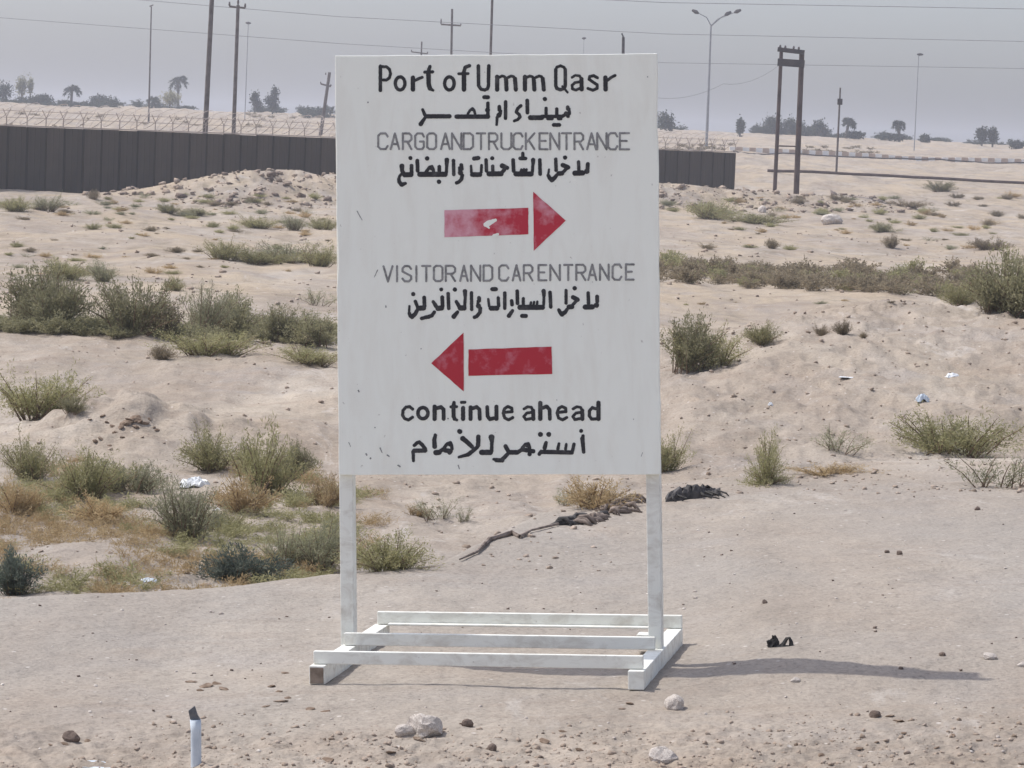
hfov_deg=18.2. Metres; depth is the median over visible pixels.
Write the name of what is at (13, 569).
shrub
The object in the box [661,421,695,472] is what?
shrub
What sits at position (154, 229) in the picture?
desert tuft
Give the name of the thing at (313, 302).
shrub
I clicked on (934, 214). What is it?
desert tuft
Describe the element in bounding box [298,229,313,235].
desert tuft
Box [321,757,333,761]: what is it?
earth crust
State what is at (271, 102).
tree
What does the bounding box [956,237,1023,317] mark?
shrub
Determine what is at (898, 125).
palm tree
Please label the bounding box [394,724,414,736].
stone
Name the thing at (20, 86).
tree
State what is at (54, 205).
shrub
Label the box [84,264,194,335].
shrub
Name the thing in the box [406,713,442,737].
stone
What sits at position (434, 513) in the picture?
shrub
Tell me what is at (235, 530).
ground cover
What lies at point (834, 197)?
desert tuft
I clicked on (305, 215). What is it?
desert tuft
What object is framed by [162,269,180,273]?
desert tuft
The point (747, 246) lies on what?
desert tuft
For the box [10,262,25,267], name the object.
desert tuft
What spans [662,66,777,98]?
power line
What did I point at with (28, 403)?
shrub
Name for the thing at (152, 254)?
desert tuft
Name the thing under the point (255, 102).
tree
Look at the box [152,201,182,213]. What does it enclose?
shrub
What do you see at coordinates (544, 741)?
earth crust
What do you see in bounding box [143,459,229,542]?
shrub
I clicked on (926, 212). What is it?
desert tuft
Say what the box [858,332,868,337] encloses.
shrub
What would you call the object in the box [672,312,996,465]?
pebbles
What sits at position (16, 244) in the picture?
desert tuft
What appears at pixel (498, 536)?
dusty rope
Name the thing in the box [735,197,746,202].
desert tuft
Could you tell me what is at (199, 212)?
shrub
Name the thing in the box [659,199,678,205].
desert tuft
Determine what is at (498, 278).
road sign
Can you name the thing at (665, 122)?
tree
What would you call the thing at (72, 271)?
shrub
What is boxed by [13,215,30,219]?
desert tuft
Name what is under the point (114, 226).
desert tuft
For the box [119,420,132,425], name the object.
earth crust
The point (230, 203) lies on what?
desert tuft
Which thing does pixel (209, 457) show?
shrub
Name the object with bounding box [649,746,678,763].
stone
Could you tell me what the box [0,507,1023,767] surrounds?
pebbles
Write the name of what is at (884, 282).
scrub
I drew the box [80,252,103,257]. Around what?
desert tuft
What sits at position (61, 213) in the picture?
desert tuft
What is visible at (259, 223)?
shrub
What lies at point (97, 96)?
tree
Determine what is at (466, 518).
shrub
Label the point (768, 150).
painted kerb
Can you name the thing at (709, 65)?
street lamp
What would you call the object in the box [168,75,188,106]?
palm tree
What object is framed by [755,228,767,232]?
desert tuft
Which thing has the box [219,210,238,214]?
desert tuft
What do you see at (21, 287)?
shrub
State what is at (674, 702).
stone
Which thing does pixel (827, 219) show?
stone
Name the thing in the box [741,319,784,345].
shrub
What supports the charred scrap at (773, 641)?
on the ground at (924, 613)
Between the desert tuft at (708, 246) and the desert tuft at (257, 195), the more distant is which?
the desert tuft at (257, 195)
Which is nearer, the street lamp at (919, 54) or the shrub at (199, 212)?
the shrub at (199, 212)
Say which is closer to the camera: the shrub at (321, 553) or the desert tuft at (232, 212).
the shrub at (321, 553)
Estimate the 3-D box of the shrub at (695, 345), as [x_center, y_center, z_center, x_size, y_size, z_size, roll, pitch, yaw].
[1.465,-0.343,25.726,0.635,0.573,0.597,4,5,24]
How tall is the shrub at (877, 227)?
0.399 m
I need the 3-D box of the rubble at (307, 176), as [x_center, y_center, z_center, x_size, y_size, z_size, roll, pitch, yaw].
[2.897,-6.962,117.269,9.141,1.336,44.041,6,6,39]
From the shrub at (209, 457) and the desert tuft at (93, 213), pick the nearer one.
the shrub at (209, 457)
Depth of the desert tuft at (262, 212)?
85.39 m
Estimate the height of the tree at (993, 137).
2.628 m
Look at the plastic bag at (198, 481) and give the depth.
20.19 m
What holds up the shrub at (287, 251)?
on the ground at (924, 613)
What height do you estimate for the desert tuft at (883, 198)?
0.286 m
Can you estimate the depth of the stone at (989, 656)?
11.71 m
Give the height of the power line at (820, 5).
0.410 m
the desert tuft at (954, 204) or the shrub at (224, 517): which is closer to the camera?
the shrub at (224, 517)
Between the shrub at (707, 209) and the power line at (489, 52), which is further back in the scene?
the power line at (489, 52)
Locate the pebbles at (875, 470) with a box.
[605,299,1023,493]
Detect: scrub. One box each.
[0,309,337,343]
[659,253,999,295]
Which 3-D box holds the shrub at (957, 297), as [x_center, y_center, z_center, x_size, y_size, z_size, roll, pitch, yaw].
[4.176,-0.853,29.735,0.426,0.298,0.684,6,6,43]
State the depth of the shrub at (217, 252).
56.92 m
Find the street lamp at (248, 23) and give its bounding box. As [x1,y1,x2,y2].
[244,22,250,118]
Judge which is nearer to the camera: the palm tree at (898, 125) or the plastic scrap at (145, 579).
the plastic scrap at (145, 579)
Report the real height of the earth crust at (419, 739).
0.015 m
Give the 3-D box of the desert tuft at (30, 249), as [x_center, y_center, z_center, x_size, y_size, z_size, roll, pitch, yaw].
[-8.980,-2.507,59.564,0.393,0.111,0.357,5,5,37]
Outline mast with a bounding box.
[148,5,152,121]
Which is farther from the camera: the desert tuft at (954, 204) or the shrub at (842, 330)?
the desert tuft at (954, 204)
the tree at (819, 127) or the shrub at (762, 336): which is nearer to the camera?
the shrub at (762, 336)
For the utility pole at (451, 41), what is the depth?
198.87 m
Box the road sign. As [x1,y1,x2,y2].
[309,53,682,689]
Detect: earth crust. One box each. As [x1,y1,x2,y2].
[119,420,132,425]
[130,415,140,422]
[199,683,212,687]
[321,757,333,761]
[413,737,425,741]
[539,738,549,743]
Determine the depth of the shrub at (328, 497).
19.28 m
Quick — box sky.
[0,0,1023,144]
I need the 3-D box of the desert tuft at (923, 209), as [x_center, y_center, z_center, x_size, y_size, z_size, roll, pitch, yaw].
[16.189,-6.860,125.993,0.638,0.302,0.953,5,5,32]
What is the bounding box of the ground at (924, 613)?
[0,101,1023,767]
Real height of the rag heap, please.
0.068 m
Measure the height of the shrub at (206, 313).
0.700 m
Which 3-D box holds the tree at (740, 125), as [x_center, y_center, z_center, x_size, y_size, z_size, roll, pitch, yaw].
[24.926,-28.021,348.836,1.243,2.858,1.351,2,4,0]
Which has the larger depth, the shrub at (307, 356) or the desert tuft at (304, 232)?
the desert tuft at (304, 232)
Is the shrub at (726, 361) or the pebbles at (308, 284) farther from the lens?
the pebbles at (308, 284)
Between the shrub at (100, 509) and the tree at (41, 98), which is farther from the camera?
the tree at (41, 98)
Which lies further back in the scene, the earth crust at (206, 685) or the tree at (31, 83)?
the tree at (31, 83)
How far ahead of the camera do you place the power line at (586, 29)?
139.22 m
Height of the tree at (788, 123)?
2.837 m
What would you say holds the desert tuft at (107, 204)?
on the ground at (924, 613)
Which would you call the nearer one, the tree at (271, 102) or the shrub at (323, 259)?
the shrub at (323, 259)
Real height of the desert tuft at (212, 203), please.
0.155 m
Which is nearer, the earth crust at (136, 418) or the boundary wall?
the earth crust at (136, 418)
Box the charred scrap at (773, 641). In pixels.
[766,635,792,647]
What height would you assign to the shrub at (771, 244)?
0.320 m
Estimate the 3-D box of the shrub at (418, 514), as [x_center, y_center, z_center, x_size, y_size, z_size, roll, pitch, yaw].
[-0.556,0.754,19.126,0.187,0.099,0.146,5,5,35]
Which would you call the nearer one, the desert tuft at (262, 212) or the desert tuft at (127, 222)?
the desert tuft at (127, 222)
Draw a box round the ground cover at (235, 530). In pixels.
[0,462,383,594]
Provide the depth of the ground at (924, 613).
15.99 m
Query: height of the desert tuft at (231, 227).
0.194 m
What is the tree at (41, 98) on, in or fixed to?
on the ground at (924, 613)
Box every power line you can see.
[0,17,1023,68]
[144,0,1023,41]
[614,0,1016,8]
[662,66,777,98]
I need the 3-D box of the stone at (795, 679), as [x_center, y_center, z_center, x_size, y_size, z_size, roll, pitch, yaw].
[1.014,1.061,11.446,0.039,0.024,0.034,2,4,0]
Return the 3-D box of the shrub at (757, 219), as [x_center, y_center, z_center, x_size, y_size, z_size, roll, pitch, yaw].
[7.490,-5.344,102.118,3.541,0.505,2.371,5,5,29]
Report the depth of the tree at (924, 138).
348.54 m
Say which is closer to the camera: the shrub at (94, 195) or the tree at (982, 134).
the shrub at (94, 195)
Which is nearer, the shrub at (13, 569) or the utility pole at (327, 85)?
the shrub at (13, 569)
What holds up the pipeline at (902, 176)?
on the ground at (924, 613)
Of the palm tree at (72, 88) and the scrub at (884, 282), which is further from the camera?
the palm tree at (72, 88)
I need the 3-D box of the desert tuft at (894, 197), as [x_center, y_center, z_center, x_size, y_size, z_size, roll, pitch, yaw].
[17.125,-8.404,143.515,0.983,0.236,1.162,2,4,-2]
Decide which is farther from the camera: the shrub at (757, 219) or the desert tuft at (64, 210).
the shrub at (757, 219)
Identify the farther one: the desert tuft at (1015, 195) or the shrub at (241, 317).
the desert tuft at (1015, 195)
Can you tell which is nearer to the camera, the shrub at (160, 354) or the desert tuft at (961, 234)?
the shrub at (160, 354)
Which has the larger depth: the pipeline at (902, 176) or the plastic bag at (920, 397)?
the pipeline at (902, 176)
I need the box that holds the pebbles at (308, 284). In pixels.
[1,204,953,301]
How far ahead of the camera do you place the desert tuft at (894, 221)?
111.16 m
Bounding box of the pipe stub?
[188,706,200,767]
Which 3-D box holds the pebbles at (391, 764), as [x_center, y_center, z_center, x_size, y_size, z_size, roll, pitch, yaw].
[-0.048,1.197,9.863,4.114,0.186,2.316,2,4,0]
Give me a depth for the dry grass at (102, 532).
17.24 m
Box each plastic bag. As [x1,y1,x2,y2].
[180,476,210,487]
[915,394,929,401]
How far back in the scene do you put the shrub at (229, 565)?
16.26 m
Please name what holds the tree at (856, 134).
on the ground at (924, 613)
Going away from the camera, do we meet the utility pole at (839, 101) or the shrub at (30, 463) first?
the shrub at (30, 463)
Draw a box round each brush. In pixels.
[0,96,1023,144]
[5,111,879,153]
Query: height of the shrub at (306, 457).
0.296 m
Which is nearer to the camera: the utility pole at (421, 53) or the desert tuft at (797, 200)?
the desert tuft at (797, 200)
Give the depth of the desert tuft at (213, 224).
76.64 m
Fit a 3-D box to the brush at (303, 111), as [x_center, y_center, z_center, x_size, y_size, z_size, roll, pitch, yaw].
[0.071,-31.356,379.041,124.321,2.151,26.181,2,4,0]
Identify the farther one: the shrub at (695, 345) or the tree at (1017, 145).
the tree at (1017, 145)
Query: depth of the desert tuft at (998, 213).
130.12 m
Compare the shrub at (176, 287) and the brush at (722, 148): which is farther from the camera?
the brush at (722, 148)
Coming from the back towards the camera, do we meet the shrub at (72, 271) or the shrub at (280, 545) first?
the shrub at (72, 271)
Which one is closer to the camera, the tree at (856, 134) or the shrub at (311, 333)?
the shrub at (311, 333)
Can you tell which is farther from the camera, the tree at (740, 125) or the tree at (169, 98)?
the tree at (169, 98)
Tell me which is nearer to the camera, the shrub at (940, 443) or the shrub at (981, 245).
the shrub at (940, 443)
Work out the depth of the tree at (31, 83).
398.39 m
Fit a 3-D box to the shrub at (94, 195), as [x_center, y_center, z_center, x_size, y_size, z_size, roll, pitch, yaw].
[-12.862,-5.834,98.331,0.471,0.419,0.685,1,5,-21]
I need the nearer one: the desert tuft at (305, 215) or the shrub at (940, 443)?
the shrub at (940, 443)
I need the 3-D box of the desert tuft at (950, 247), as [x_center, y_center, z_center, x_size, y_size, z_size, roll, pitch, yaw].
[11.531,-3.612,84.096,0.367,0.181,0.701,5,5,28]
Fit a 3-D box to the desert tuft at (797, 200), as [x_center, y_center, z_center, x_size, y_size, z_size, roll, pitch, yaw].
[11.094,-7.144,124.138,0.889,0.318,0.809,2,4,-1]
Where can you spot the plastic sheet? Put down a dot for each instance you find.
(93, 767)
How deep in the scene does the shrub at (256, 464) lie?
19.95 m
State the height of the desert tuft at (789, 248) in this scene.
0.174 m
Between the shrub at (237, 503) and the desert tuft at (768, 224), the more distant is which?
the desert tuft at (768, 224)
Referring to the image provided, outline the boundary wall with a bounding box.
[0,103,738,192]
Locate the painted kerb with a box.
[730,147,1023,163]
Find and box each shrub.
[0,193,35,211]
[0,257,92,321]
[0,357,107,420]
[0,423,68,481]
[0,467,52,514]
[0,543,51,595]
[9,269,96,330]
[29,191,66,211]
[33,440,130,499]
[34,254,100,279]
[52,394,94,414]
[56,487,130,524]
[79,257,123,281]
[81,449,179,493]
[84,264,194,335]
[86,189,100,199]
[135,289,185,337]
[139,321,275,356]
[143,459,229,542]
[147,341,177,359]
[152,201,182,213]
[161,274,184,290]
[170,417,241,473]
[172,275,238,331]
[177,207,210,215]
[185,542,299,582]
[190,284,268,339]
[192,233,251,260]
[204,470,284,513]
[204,499,262,531]
[219,246,302,264]
[221,413,323,495]
[231,213,278,228]
[247,240,332,263]
[253,518,323,565]
[256,302,303,342]
[259,338,337,366]
[277,305,337,347]
[279,212,309,230]
[281,439,321,475]
[282,511,364,574]
[293,240,336,266]
[298,286,336,306]
[302,461,338,506]
[304,213,336,229]
[327,523,444,571]
[401,503,430,516]
[410,494,467,520]
[453,504,473,521]
[551,484,576,505]
[554,474,642,509]
[660,307,727,373]
[660,318,753,368]
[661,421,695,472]
[683,197,745,219]
[694,210,800,223]
[737,422,794,487]
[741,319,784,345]
[764,238,781,248]
[785,460,891,476]
[810,424,874,455]
[812,323,830,335]
[832,318,853,334]
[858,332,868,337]
[865,221,902,231]
[881,231,900,247]
[883,399,1023,457]
[885,198,932,207]
[921,180,958,191]
[935,279,979,305]
[938,441,1023,487]
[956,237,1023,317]
[966,270,1007,313]
[967,235,1014,249]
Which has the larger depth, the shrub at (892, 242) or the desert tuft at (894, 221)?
the desert tuft at (894, 221)
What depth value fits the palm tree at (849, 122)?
348.46 m
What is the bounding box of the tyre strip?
[665,484,728,501]
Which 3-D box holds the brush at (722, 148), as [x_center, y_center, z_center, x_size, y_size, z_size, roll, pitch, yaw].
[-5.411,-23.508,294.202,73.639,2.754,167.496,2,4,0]
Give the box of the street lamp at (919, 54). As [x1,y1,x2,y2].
[914,53,922,150]
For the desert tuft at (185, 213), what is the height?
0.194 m
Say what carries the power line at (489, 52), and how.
attached to the utility pole at (237, 7)
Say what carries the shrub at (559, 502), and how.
on the ground at (924, 613)
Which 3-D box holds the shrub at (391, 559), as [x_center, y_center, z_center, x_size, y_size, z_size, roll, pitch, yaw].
[-0.570,0.760,14.583,0.540,0.236,0.525,2,4,-3]
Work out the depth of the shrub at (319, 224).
77.97 m
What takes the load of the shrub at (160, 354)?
on the ground at (924, 613)
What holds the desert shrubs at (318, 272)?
on the ground at (924, 613)
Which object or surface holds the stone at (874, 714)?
on the ground at (924, 613)
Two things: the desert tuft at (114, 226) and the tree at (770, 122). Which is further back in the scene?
the tree at (770, 122)
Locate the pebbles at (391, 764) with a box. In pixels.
[0,706,1023,767]
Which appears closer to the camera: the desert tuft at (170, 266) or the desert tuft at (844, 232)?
the desert tuft at (170, 266)
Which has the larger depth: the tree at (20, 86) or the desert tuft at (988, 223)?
the tree at (20, 86)
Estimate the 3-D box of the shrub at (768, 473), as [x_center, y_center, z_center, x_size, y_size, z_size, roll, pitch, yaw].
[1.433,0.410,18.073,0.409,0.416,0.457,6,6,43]
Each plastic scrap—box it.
[141,578,157,582]
[946,373,958,377]
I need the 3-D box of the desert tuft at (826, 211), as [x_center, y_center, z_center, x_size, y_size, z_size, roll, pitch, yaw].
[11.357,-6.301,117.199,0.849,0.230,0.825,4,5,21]
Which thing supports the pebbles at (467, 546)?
on the ground at (924, 613)
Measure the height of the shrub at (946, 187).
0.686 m
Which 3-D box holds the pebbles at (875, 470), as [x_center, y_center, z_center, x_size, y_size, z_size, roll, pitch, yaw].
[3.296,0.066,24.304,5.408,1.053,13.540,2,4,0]
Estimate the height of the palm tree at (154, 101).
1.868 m
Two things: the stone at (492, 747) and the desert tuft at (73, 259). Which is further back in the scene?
the desert tuft at (73, 259)
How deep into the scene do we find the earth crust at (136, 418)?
22.46 m
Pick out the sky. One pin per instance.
(108, 60)
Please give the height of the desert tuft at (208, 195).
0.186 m
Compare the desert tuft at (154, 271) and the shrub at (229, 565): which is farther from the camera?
the desert tuft at (154, 271)
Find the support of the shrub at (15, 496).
on the ground at (924, 613)
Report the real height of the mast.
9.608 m
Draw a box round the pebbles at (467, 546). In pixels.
[0,337,617,592]
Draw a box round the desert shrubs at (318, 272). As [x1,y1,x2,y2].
[0,195,1022,345]
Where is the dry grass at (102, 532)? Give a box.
[0,452,399,597]
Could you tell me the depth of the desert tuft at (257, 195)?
100.65 m
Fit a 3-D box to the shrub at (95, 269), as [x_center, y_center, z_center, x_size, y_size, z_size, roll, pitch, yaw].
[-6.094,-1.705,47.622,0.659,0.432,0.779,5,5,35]
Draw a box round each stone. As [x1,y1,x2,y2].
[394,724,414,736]
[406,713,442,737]
[461,719,473,726]
[487,743,496,750]
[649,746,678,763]
[664,694,683,709]
[757,205,765,212]
[790,677,799,682]
[821,214,842,224]
[869,710,880,717]
[983,652,996,659]
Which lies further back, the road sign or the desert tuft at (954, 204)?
the desert tuft at (954, 204)
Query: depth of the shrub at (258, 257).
56.91 m
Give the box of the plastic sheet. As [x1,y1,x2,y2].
[83,760,105,767]
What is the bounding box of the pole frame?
[773,45,804,193]
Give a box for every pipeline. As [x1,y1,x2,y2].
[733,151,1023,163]
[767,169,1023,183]
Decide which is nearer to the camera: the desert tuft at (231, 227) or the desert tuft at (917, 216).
the desert tuft at (231, 227)
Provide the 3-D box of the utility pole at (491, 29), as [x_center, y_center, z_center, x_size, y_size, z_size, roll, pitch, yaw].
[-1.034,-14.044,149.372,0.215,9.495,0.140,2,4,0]
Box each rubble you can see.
[82,168,916,212]
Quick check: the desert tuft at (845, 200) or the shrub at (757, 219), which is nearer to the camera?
the shrub at (757, 219)
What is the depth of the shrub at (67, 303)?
30.39 m
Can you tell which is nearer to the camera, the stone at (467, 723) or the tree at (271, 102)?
the stone at (467, 723)
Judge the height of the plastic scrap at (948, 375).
0.042 m
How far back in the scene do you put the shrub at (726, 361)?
25.73 m
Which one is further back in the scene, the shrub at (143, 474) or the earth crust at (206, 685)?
the shrub at (143, 474)
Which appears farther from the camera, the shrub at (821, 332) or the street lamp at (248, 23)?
the street lamp at (248, 23)
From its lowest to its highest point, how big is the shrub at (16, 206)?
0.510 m
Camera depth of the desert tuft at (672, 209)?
113.18 m
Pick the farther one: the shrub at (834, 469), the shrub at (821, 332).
the shrub at (821, 332)
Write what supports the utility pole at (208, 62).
on the ground at (924, 613)
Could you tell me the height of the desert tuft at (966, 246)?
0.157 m
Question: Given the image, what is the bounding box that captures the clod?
[62,730,79,741]
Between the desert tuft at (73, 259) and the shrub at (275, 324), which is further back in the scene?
the desert tuft at (73, 259)
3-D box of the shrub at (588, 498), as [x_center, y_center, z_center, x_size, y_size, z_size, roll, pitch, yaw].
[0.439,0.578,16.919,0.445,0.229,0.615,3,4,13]
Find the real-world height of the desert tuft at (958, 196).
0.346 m
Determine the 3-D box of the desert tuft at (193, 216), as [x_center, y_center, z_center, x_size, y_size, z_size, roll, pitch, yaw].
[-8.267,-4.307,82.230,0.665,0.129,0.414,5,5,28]
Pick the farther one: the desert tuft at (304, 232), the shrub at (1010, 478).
the desert tuft at (304, 232)
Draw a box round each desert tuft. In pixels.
[9,241,27,246]
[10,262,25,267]
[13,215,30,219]
[22,246,39,251]
[31,205,51,210]
[37,252,52,256]
[53,211,73,215]
[56,208,74,212]
[67,257,85,260]
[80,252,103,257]
[82,223,103,229]
[83,210,101,214]
[95,200,115,205]
[102,222,124,228]
[114,206,128,210]
[118,219,131,223]
[142,226,160,231]
[144,252,160,256]
[144,267,165,273]
[153,197,171,201]
[162,264,177,268]
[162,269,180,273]
[163,246,185,252]
[172,211,195,216]
[182,214,199,218]
[193,199,215,202]
[201,193,219,197]
[203,221,220,226]
[205,201,220,204]
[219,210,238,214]
[223,201,238,205]
[224,223,240,229]
[226,229,244,231]
[240,195,256,201]
[251,193,267,196]
[252,208,268,213]
[295,209,311,217]
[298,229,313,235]
[308,192,323,198]
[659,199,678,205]
[665,206,678,211]
[698,242,717,248]
[725,197,735,201]
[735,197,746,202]
[743,244,759,247]
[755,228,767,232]
[763,222,778,226]
[779,243,798,249]
[788,196,807,202]
[811,209,830,213]
[828,194,849,199]
[829,207,843,210]
[837,198,855,202]
[840,228,851,233]
[872,207,887,213]
[877,195,887,199]
[887,195,903,198]
[887,219,902,222]
[904,219,917,225]
[910,213,926,218]
[916,206,930,211]
[919,208,933,214]
[927,212,941,215]
[942,245,959,248]
[943,201,961,205]
[947,192,965,197]
[947,232,969,235]
[960,243,976,247]
[967,224,979,229]
[979,219,996,225]
[988,210,1004,216]
[998,193,1012,199]
[1005,191,1023,197]
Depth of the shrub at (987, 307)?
28.68 m
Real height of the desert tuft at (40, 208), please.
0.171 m
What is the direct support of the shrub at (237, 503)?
on the ground at (924, 613)
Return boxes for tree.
[0,79,15,98]
[14,71,28,96]
[27,72,34,99]
[29,93,54,104]
[63,85,81,106]
[87,93,119,104]
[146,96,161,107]
[158,90,181,107]
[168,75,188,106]
[249,90,262,111]
[263,85,280,113]
[306,106,334,117]
[657,109,679,130]
[735,114,746,136]
[763,113,783,133]
[780,114,808,134]
[811,117,830,136]
[841,116,856,137]
[843,130,866,138]
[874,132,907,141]
[891,119,905,141]
[918,133,931,142]
[974,126,989,145]
[987,127,999,146]
[1007,140,1023,148]
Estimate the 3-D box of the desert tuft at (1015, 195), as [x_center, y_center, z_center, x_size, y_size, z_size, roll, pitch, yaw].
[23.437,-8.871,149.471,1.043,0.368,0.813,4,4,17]
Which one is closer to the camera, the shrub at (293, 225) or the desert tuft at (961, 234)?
the shrub at (293, 225)
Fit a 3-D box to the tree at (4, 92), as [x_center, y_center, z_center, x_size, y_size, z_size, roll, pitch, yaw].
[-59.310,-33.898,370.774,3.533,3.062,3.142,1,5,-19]
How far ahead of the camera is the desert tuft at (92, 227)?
68.08 m
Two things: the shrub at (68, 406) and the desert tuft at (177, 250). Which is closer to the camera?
the shrub at (68, 406)
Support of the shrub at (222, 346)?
on the ground at (924, 613)
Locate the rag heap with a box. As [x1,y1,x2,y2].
[551,493,645,525]
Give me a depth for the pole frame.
130.43 m
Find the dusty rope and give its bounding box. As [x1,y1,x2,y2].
[459,523,558,559]
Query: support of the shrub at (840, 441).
on the ground at (924, 613)
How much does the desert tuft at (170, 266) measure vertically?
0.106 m
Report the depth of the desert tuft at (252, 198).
99.89 m
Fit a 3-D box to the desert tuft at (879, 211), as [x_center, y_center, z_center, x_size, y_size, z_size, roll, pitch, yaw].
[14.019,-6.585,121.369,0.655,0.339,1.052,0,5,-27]
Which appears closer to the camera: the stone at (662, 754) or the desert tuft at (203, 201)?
the stone at (662, 754)
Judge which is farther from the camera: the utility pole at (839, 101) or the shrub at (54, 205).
the utility pole at (839, 101)
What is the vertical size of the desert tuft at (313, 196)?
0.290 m
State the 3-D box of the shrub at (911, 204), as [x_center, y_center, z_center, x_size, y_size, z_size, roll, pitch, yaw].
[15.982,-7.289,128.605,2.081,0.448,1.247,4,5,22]
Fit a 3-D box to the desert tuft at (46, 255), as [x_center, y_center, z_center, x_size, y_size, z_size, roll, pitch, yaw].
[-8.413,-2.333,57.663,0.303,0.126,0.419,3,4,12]
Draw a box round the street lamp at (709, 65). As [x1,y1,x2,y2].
[692,9,740,146]
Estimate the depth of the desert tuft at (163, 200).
99.54 m
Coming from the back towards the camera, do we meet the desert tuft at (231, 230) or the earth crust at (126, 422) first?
the desert tuft at (231, 230)
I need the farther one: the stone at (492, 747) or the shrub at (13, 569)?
the shrub at (13, 569)
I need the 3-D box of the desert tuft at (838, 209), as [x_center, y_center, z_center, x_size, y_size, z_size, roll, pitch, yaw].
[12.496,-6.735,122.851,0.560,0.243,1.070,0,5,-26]
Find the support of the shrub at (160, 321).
on the ground at (924, 613)
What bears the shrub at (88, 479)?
on the ground at (924, 613)
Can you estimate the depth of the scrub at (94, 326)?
30.26 m
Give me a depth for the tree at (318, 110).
370.16 m
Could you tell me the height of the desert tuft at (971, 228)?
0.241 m
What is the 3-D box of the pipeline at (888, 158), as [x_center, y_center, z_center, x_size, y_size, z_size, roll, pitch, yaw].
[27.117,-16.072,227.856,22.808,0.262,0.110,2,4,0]
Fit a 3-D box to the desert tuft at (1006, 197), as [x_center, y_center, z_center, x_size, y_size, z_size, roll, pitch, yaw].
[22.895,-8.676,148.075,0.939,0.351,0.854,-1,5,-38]
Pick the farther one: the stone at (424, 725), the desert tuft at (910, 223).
the desert tuft at (910, 223)
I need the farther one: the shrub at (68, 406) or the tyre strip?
the shrub at (68, 406)
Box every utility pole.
[202,0,213,133]
[228,0,245,132]
[319,72,331,134]
[411,42,427,54]
[440,9,461,54]
[489,0,492,54]
[621,33,624,53]
[835,88,842,171]
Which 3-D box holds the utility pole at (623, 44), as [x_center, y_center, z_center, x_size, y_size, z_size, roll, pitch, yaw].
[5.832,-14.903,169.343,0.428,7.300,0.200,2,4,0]
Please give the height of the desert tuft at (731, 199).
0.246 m
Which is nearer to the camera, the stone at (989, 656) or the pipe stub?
the pipe stub
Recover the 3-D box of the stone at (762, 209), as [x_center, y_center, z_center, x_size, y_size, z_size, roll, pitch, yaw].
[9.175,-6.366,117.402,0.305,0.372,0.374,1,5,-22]
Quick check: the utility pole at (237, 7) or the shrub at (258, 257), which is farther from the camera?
the utility pole at (237, 7)
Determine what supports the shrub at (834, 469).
on the ground at (924, 613)
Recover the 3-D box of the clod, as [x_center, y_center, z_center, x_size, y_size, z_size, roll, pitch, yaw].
[-1.447,1.161,10.507,0.059,0.046,0.048,2,4,-6]
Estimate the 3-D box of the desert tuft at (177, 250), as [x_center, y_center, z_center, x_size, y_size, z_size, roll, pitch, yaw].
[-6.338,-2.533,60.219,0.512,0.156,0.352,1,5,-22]

